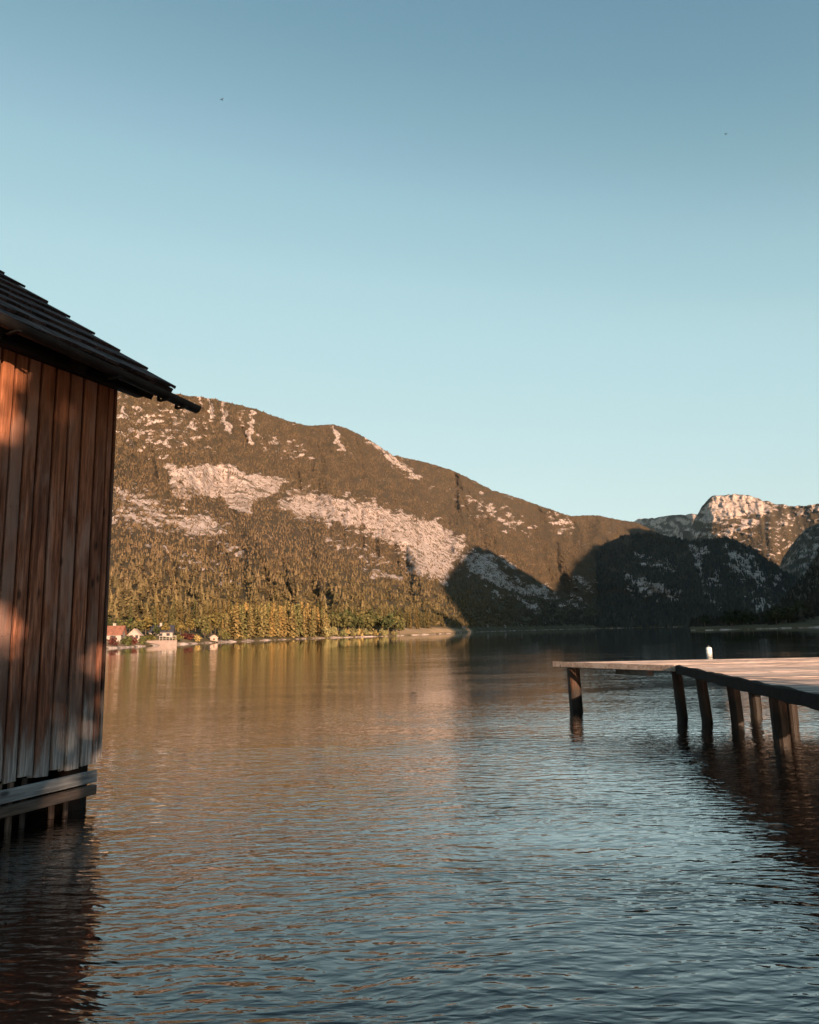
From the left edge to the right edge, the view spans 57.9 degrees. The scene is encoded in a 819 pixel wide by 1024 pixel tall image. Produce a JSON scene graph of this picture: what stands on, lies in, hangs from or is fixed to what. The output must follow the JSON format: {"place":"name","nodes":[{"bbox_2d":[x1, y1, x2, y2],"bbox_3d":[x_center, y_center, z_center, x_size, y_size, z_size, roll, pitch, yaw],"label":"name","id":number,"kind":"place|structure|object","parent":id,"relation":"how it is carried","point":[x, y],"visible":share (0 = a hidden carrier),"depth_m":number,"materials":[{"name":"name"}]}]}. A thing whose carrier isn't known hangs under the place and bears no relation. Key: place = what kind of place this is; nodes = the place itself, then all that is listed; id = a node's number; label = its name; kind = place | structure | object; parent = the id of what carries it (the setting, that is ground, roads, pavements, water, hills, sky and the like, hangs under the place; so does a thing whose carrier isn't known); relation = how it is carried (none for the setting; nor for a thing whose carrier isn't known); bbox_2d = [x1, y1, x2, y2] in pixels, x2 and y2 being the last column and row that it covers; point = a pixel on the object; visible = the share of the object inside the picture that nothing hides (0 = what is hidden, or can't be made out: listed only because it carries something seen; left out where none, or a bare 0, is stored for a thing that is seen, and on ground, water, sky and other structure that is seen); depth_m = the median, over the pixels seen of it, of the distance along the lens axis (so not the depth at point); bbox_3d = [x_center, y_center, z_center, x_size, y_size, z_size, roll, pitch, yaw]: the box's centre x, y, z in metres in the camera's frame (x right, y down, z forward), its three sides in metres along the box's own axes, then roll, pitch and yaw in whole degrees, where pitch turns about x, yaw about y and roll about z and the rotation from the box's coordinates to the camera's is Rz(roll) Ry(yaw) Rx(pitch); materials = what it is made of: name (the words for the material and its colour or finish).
{"place":"outdoors","nodes":[
{"label":"outdoors","id":0,"kind":"place"},
{"bbox_2d":[106,391,655,648],"bbox_3d":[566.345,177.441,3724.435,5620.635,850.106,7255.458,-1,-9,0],"label":"mountain slope","id":1,"kind":"structure","parent":0,"point":[212,485],"depth_m":1711.55,"materials":[{"name":"stone"}]},
{"bbox_2d":[107,636,118,645],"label":"garden bush","id":2,"kind":"object","parent":1,"relation":"on","point":[111,640],"visible":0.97,"depth_m":130.58,"materials":[{"name":"red plant"}]},
{"bbox_2d":[109,618,121,625],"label":"broadleaf tree","id":3,"kind":"object","parent":1,"relation":"on","point":[117,622],"visible":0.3,"depth_m":160.23,"materials":[{"name":"green plant"}]},
{"bbox_2d":[107,623,126,641],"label":"house","id":4,"kind":"structure","parent":1,"relation":"on","point":[118,632],"depth_m":143.66,"materials":[{"name":"white paint"}]},
{"bbox_2d":[120,619,127,625],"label":"broadleaf tree","id":5,"kind":"object","parent":1,"relation":"on","point":[122,623],"visible":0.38,"depth_m":172.25,"materials":[{"name":"green plant"}]},
{"bbox_2d":[120,636,132,645],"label":"garden bush","id":6,"kind":"object","parent":1,"relation":"on","point":[128,641],"visible":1,"depth_m":137.53,"materials":[{"name":"green plant"}]},
{"bbox_2d":[127,602,132,619],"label":"conifer","id":7,"kind":"object","parent":1,"relation":"on","point":[130,613],"visible":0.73,"depth_m":212.22,"materials":[{"name":"green plant"}]},
{"bbox_2d":[127,628,143,639],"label":"house","id":8,"kind":"structure","parent":1,"relation":"on","point":[136,633],"depth_m":151.76,"materials":[{"name":"white paint"}]},
{"bbox_2d":[129,620,144,632],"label":"broadleaf tree","id":9,"kind":"object","parent":1,"relation":"on","point":[138,625],"visible":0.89,"depth_m":165.44,"materials":[{"name":"green plant"}]},
{"bbox_2d":[138,635,146,644],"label":"garden bush","id":10,"kind":"object","parent":1,"relation":"on","point":[141,641],"visible":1,"depth_m":147.06,"materials":[{"name":"green plant"}]},
{"bbox_2d":[135,617,153,634],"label":"broadleaf tree","id":11,"kind":"object","parent":1,"relation":"on","point":[148,622],"visible":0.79,"depth_m":180.04,"materials":[{"name":"yellow plant"}]},
{"bbox_2d":[142,602,146,619],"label":"conifer","id":12,"kind":"object","parent":1,"relation":"on","point":[144,612],"visible":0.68,"depth_m":215.74,"materials":[{"name":"green plant"}]},
{"bbox_2d":[143,633,157,640],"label":"garden bush","id":13,"kind":"object","parent":1,"relation":"on","point":[150,637],"visible":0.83,"depth_m":155.02,"materials":[{"name":"green plant"}]},
{"bbox_2d":[152,604,156,619],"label":"conifer","id":14,"kind":"object","parent":1,"relation":"on","point":[154,611],"visible":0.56,"depth_m":209.36,"materials":[{"name":"green plant"}]},
{"bbox_2d":[152,624,160,633],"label":"broadleaf tree","id":15,"kind":"object","parent":1,"relation":"on","point":[157,631],"visible":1,"depth_m":178.77,"materials":[{"name":"green plant"}]},
{"bbox_2d":[155,603,160,622],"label":"conifer","id":16,"kind":"object","parent":1,"relation":"on","point":[157,613],"visible":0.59,"depth_m":216.10,"materials":[{"name":"green plant"}]},
{"bbox_2d":[148,623,174,636],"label":"house","id":17,"kind":"structure","parent":1,"relation":"on","point":[167,633],"depth_m":182.34,"materials":[{"name":"white paint"}]},
{"bbox_2d":[147,636,176,644],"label":"quay","id":18,"kind":"structure","parent":1,"relation":"on","point":[167,642],"depth_m":155.20,"materials":[{"name":"concrete"}]},
{"bbox_2d":[160,605,166,623],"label":"conifer","id":19,"kind":"object","parent":1,"relation":"on","point":[162,619],"visible":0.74,"depth_m":229.04,"materials":[{"name":"green plant"}]},
{"bbox_2d":[159,623,170,630],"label":"broadleaf tree","id":20,"kind":"object","parent":1,"relation":"on","point":[165,626],"visible":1,"depth_m":182.38,"materials":[{"name":"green plant"}]},
{"bbox_2d":[171,599,175,619],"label":"conifer","id":21,"kind":"object","parent":1,"relation":"on","point":[173,612],"visible":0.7,"depth_m":244.55,"materials":[{"name":"green plant"}]},
{"bbox_2d":[174,600,180,621],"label":"conifer","id":22,"kind":"object","parent":1,"relation":"on","point":[177,614],"visible":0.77,"depth_m":254.10,"materials":[{"name":"green plant"}]},
{"bbox_2d":[172,633,183,640],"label":"garden bush","id":23,"kind":"object","parent":1,"relation":"on","point":[178,637],"visible":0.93,"depth_m":172.15,"materials":[{"name":"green plant"}]},
{"bbox_2d":[176,622,187,634],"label":"broadleaf tree","id":24,"kind":"object","parent":1,"relation":"on","point":[180,625],"visible":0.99,"depth_m":194.17,"materials":[{"name":"yellow plant"}]},
{"bbox_2d":[180,632,193,639],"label":"garden bush","id":25,"kind":"object","parent":1,"relation":"on","point":[186,635],"visible":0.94,"depth_m":183.00,"materials":[{"name":"red plant"}]},
{"bbox_2d":[186,603,190,621],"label":"conifer","id":26,"kind":"object","parent":1,"relation":"on","point":[189,613],"visible":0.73,"depth_m":274.48,"materials":[{"name":"green plant"}]},
{"bbox_2d":[185,623,193,632],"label":"broadleaf tree","id":27,"kind":"object","parent":1,"relation":"on","point":[191,626],"visible":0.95,"depth_m":213.52,"materials":[{"name":"yellow plant"}]},
{"bbox_2d":[191,618,200,631],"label":"broadleaf tree","id":28,"kind":"object","parent":1,"relation":"on","point":[197,624],"visible":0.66,"depth_m":227.83,"materials":[{"name":"green plant"}]},
{"bbox_2d":[194,601,199,628],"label":"conifer","id":29,"kind":"object","parent":1,"relation":"on","point":[196,612],"visible":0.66,"depth_m":246.84,"materials":[{"name":"green plant"}]},
{"bbox_2d":[200,600,207,628],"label":"conifer","id":30,"kind":"object","parent":1,"relation":"on","point":[204,611],"visible":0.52,"depth_m":248.45,"materials":[{"name":"green plant"}]},
{"bbox_2d":[198,616,210,634],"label":"broadleaf tree","id":31,"kind":"object","parent":1,"relation":"on","point":[203,620],"visible":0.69,"depth_m":211.44,"materials":[{"name":"green plant"}]},
{"bbox_2d":[201,622,210,634],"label":"broadleaf tree","id":32,"kind":"object","parent":1,"relation":"on","point":[206,629],"visible":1,"depth_m":199.63,"materials":[{"name":"green plant"}]},
{"bbox_2d":[207,613,217,634],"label":"broadleaf tree","id":33,"kind":"object","parent":1,"relation":"on","point":[213,620],"visible":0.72,"depth_m":220.02,"materials":[{"name":"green plant"}]},
{"bbox_2d":[208,635,217,640],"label":"hut","id":34,"kind":"object","parent":1,"relation":"on","point":[213,638],"visible":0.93,"depth_m":196.92,"materials":[{"name":"paint"}]},
{"bbox_2d":[210,619,220,633],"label":"broadleaf tree","id":35,"kind":"object","parent":1,"relation":"on","point":[218,624],"visible":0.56,"depth_m":228.03,"materials":[{"name":"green plant"}]},
{"bbox_2d":[215,612,224,627],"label":"broadleaf tree","id":36,"kind":"object","parent":1,"relation":"on","point":[218,614],"visible":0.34,"depth_m":254.44,"materials":[{"name":"green plant"}]},
{"bbox_2d":[218,628,224,637],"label":"broadleaf tree","id":37,"kind":"object","parent":1,"relation":"on","point":[221,631],"visible":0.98,"depth_m":206.47,"materials":[{"name":"green plant"}]},
{"bbox_2d":[222,631,230,639],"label":"garden bush","id":38,"kind":"object","parent":1,"relation":"on","point":[225,635],"visible":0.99,"depth_m":207.12,"materials":[{"name":"green plant"}]},
{"bbox_2d":[224,613,230,637],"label":"larch tree","id":39,"kind":"object","parent":1,"relation":"on","point":[226,628],"visible":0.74,"depth_m":217.62,"materials":[{"name":"yellow plant"}]},
{"bbox_2d":[228,603,243,639],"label":"larch tree","id":40,"kind":"object","parent":1,"relation":"on","point":[236,632],"visible":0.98,"depth_m":217.83,"materials":[{"name":"yellow plant"}]},
{"bbox_2d":[239,603,248,639],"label":"larch tree","id":41,"kind":"object","parent":1,"relation":"on","point":[243,620],"visible":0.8,"depth_m":222.43,"materials":[{"name":"yellow plant"}]},
{"bbox_2d":[243,602,249,635],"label":"larch tree","id":42,"kind":"object","parent":1,"relation":"on","point":[245,607],"visible":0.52,"depth_m":235.36,"materials":[{"name":"yellow plant"}]},
{"bbox_2d":[245,605,256,638],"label":"larch tree","id":43,"kind":"object","parent":1,"relation":"on","point":[250,624],"visible":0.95,"depth_m":228.63,"materials":[{"name":"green plant"}]},
{"bbox_2d":[254,608,258,635],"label":"larch tree","id":44,"kind":"object","parent":1,"relation":"on","point":[256,615],"visible":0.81,"depth_m":249.33,"materials":[{"name":"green plant"}]},
{"bbox_2d":[256,603,266,637],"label":"larch tree","id":45,"kind":"object","parent":1,"relation":"on","point":[261,627],"visible":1,"depth_m":246.09,"materials":[{"name":"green plant"}]},
{"bbox_2d":[262,604,270,636],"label":"larch tree","id":46,"kind":"object","parent":1,"relation":"on","point":[265,616],"visible":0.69,"depth_m":252.39,"materials":[{"name":"yellow plant"}]},
{"bbox_2d":[267,602,274,633],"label":"larch tree","id":47,"kind":"object","parent":1,"relation":"on","point":[268,607],"visible":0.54,"depth_m":260.62,"materials":[{"name":"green plant"}]},
{"bbox_2d":[267,607,276,636],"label":"larch tree","id":48,"kind":"object","parent":1,"relation":"on","point":[271,617],"visible":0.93,"depth_m":258.98,"materials":[{"name":"yellow plant"}]},
{"bbox_2d":[273,607,281,636],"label":"larch tree","id":49,"kind":"object","parent":1,"relation":"on","point":[276,620],"visible":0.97,"depth_m":260.05,"materials":[{"name":"yellow plant"}]},
{"bbox_2d":[277,606,284,637],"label":"larch tree","id":50,"kind":"object","parent":1,"relation":"on","point":[281,629],"visible":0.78,"depth_m":265.89,"materials":[{"name":"yellow plant"}]},
{"bbox_2d":[283,606,289,636],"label":"larch tree","id":51,"kind":"object","parent":1,"relation":"on","point":[285,624],"visible":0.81,"depth_m":271.32,"materials":[{"name":"yellow plant"}]},
{"bbox_2d":[286,601,291,634],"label":"larch tree","id":52,"kind":"object","parent":1,"relation":"on","point":[288,607],"visible":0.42,"depth_m":285.34,"materials":[{"name":"yellow plant"}]},
{"bbox_2d":[287,606,297,637],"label":"larch tree","id":53,"kind":"object","parent":1,"relation":"on","point":[292,633],"visible":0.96,"depth_m":273.73,"materials":[{"name":"yellow plant"}]},
{"bbox_2d":[293,604,299,636],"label":"larch tree","id":54,"kind":"object","parent":1,"relation":"on","point":[295,612],"visible":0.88,"depth_m":275.98,"materials":[{"name":"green plant"}]},
{"bbox_2d":[296,603,304,636],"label":"larch tree","id":55,"kind":"object","parent":1,"relation":"on","point":[299,618],"visible":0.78,"depth_m":283.05,"materials":[{"name":"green plant"}]},
{"bbox_2d":[300,608,308,636],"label":"larch tree","id":56,"kind":"object","parent":1,"relation":"on","point":[304,623],"visible":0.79,"depth_m":287.58,"materials":[{"name":"yellow plant"}]},
{"bbox_2d":[304,605,310,634],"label":"larch tree","id":57,"kind":"object","parent":1,"relation":"on","point":[307,620],"visible":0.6,"depth_m":302.11,"materials":[{"name":"yellow plant"}]},
{"bbox_2d":[306,603,311,631],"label":"larch tree","id":58,"kind":"object","parent":1,"relation":"on","point":[309,613],"visible":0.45,"depth_m":307.90,"materials":[{"name":"yellow plant"}]},
{"bbox_2d":[309,609,316,636],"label":"larch tree","id":59,"kind":"object","parent":1,"relation":"on","point":[313,629],"visible":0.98,"depth_m":295.42,"materials":[{"name":"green plant"}]},
{"bbox_2d":[313,606,320,633],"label":"larch tree","id":60,"kind":"object","parent":1,"relation":"on","point":[316,615],"visible":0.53,"depth_m":309.07,"materials":[{"name":"yellow plant"}]},
{"bbox_2d":[316,607,321,633],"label":"larch tree","id":61,"kind":"object","parent":1,"relation":"on","point":[320,625],"visible":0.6,"depth_m":313.62,"materials":[{"name":"yellow plant"}]},
{"bbox_2d":[319,609,327,636],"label":"larch tree","id":62,"kind":"object","parent":1,"relation":"on","point":[323,622],"visible":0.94,"depth_m":300.96,"materials":[{"name":"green plant"}]},
{"bbox_2d":[322,627,331,636],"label":"shore bush","id":63,"kind":"object","parent":1,"relation":"on","point":[326,630],"visible":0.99,"depth_m":298.57,"materials":[{"name":"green plant"}]},
{"bbox_2d":[327,614,338,628],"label":"broadleaf tree","id":64,"kind":"object","parent":1,"relation":"on","point":[330,618],"visible":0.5,"depth_m":315.42,"materials":[{"name":"green plant"}]},
{"bbox_2d":[330,627,336,636],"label":"shore bush","id":65,"kind":"object","parent":1,"relation":"on","point":[333,630],"visible":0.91,"depth_m":303.92,"materials":[{"name":"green plant"}]},
{"bbox_2d":[334,612,352,628],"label":"broadleaf tree","id":66,"kind":"object","parent":1,"relation":"on","point":[344,619],"visible":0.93,"depth_m":327.59,"materials":[{"name":"green plant"}]},
{"bbox_2d":[344,607,357,628],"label":"broadleaf tree","id":67,"kind":"object","parent":1,"relation":"on","point":[354,618],"visible":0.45,"depth_m":338.98,"materials":[{"name":"green plant"}]},
{"bbox_2d":[352,615,364,629],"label":"broadleaf tree","id":68,"kind":"object","parent":1,"relation":"on","point":[360,620],"visible":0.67,"depth_m":343.26,"materials":[{"name":"green plant"}]},
{"bbox_2d":[355,628,365,635],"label":"shore bush","id":69,"kind":"object","parent":1,"relation":"on","point":[359,630],"visible":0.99,"depth_m":325.71,"materials":[{"name":"yellow plant"}]},
{"bbox_2d":[361,614,374,629],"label":"broadleaf tree","id":70,"kind":"object","parent":1,"relation":"on","point":[368,620],"visible":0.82,"depth_m":352.92,"materials":[{"name":"green plant"}]},
{"bbox_2d":[367,609,379,630],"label":"broadleaf tree","id":71,"kind":"object","parent":1,"relation":"on","point":[375,617],"visible":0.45,"depth_m":369.33,"materials":[{"name":"green plant"}]},
{"bbox_2d":[375,616,384,627],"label":"broadleaf tree","id":72,"kind":"object","parent":1,"relation":"on","point":[378,623],"visible":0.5,"depth_m":371.65,"materials":[{"name":"green plant"}]},
{"bbox_2d":[108,392,657,628],"bbox_3d":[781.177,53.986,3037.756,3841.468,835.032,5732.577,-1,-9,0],"label":"mountain forest","id":73,"kind":"object","parent":1,"relation":"on","point":[128,592],"visible":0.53,"depth_m":1245.37,"materials":[{"name":"green plant"}]},
{"bbox_2d":[380,612,395,631],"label":"broadleaf tree","id":74,"kind":"object","parent":1,"relation":"on","point":[386,622],"visible":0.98,"depth_m":356.24,"materials":[{"name":"green plant"}]},
{"bbox_2d":[385,613,400,630],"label":"broadleaf tree","id":75,"kind":"object","parent":1,"relation":"on","point":[398,615],"visible":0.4,"depth_m":383.53,"materials":[{"name":"green plant"}]},
{"bbox_2d":[393,621,404,633],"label":"broadleaf tree","id":76,"kind":"object","parent":1,"relation":"on","point":[399,625],"visible":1,"depth_m":376.04,"materials":[{"name":"green plant"}]},
{"bbox_2d":[407,609,412,628],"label":"conifer","id":77,"kind":"object","parent":1,"relation":"on","point":[410,626],"visible":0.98,"depth_m":453.99,"materials":[{"name":"green plant"}]},
{"bbox_2d":[414,607,419,628],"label":"conifer","id":78,"kind":"object","parent":1,"relation":"on","point":[416,625],"visible":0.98,"depth_m":464.15,"materials":[{"name":"green plant"}]},
{"bbox_2d":[418,610,423,627],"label":"conifer","id":79,"kind":"object","parent":1,"relation":"on","point":[420,621],"visible":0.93,"depth_m":494.61,"materials":[{"name":"green plant"}]},
{"bbox_2d":[426,613,431,628],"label":"conifer","id":80,"kind":"object","parent":1,"relation":"on","point":[428,622],"visible":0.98,"depth_m":497.80,"materials":[{"name":"green plant"}]},
{"bbox_2d":[0,627,818,1023],"bbox_3d":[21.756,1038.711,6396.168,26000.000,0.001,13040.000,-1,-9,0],"label":"lake water","id":81,"kind":"structure","parent":0,"point":[282,703],"depth_m":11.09,"materials":[{"name":"liquid"}]},
{"bbox_2d":[0,270,200,928],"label":"boathouse","id":82,"kind":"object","parent":81,"relation":"in","point":[64,379],"visible":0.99,"depth_m":7.37,"materials":[{"name":"wood"}]},
{"bbox_2d":[553,657,818,857],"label":"pier","id":83,"kind":"structure","parent":81,"relation":"in","point":[786,686],"depth_m":12.78,"materials":[{"name":"brown wood"}]},
{"bbox_2d":[0,0,818,521],"label":"sky","id":84,"kind":"structure","parent":0,"point":[524,249],"materials":[{"name":"blue"}]},
{"bbox_2d":[634,514,696,539],"bbox_3d":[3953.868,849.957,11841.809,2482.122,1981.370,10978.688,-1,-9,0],"label":"ridge","id":85,"kind":"structure","parent":0,"point":[672,525],"depth_m":10991.66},
{"bbox_2d":[596,534,795,628],"bbox_3d":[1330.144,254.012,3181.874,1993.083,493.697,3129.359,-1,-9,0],"label":"dark hill","id":86,"kind":"structure","parent":0,"point":[697,564],"depth_m":3021.37,"materials":[{"name":"plant"}]},
{"bbox_2d":[582,530,797,628],"bbox_3d":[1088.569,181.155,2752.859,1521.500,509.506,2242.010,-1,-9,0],"label":"hill forest","id":87,"kind":"object","parent":86,"relation":"on","point":[674,608],"visible":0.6,"depth_m":2806.20,"materials":[{"name":"green plant"}]},
{"bbox_2d":[682,494,818,565],"bbox_3d":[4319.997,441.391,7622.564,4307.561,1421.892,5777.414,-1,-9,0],"label":"peak","id":88,"kind":"structure","parent":0,"point":[732,512],"depth_m":7477.77,"materials":[{"name":"stone"}]},
{"bbox_2d":[702,525,800,565],"bbox_3d":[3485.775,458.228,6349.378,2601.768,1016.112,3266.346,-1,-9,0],"label":"forest","id":89,"kind":"object","parent":88,"relation":"on","point":[760,540],"visible":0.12,"depth_m":7001.12,"materials":[{"name":"green plant"}]},
{"bbox_2d":[690,554,818,629],"bbox_3d":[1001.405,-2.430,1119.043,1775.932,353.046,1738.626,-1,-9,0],"label":"slope","id":90,"kind":"structure","parent":0,"point":[810,623],"depth_m":339.16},
{"bbox_2d":[700,614,710,626],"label":"broadleaf tree","id":91,"kind":"object","parent":90,"relation":"on","point":[705,619],"visible":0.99,"depth_m":378.04,"materials":[{"name":"green plant"}]},
{"bbox_2d":[721,611,737,626],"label":"broadleaf tree","id":92,"kind":"object","parent":90,"relation":"on","point":[727,616],"visible":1,"depth_m":335.15,"materials":[{"name":"green plant"}]},
{"bbox_2d":[737,611,750,625],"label":"broadleaf tree","id":93,"kind":"object","parent":90,"relation":"on","point":[742,617],"visible":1,"depth_m":330.96,"materials":[{"name":"green plant"}]},
{"bbox_2d":[746,613,758,625],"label":"broadleaf tree","id":94,"kind":"object","parent":90,"relation":"on","point":[753,618],"visible":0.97,"depth_m":330.42,"materials":[{"name":"green plant"}]},
{"bbox_2d":[688,549,818,626],"bbox_3d":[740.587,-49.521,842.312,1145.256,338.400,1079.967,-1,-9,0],"label":"slope forest","id":95,"kind":"object","parent":90,"relation":"on","point":[813,605],"visible":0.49,"depth_m":661.15,"materials":[{"name":"green plant"}]},
{"bbox_2d":[766,606,782,624],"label":"broadleaf tree","id":96,"kind":"object","parent":90,"relation":"on","point":[774,615],"visible":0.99,"depth_m":340.68,"materials":[{"name":"green plant"}]},
{"bbox_2d":[776,611,786,623],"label":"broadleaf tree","id":97,"kind":"object","parent":90,"relation":"on","point":[780,619],"visible":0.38,"depth_m":375.46,"materials":[{"name":"green plant"}]},
{"bbox_2d":[783,606,796,623],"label":"broadleaf tree","id":98,"kind":"object","parent":90,"relation":"on","point":[791,613],"visible":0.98,"depth_m":367.48,"materials":[{"name":"green plant"}]},
{"bbox_2d":[780,523,818,580],"bbox_3d":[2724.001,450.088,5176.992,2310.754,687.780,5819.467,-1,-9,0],"label":"side ridge","id":99,"kind":"structure","parent":0,"point":[814,547],"depth_m":4805.82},
{"bbox_2d":[779,525,818,576],"bbox_3d":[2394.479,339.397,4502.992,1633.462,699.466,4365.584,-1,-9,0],"label":"ridge forest","id":100,"kind":"object","parent":99,"relation":"on","point":[817,535],"visible":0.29,"depth_m":4806.09,"materials":[{"name":"green plant"}]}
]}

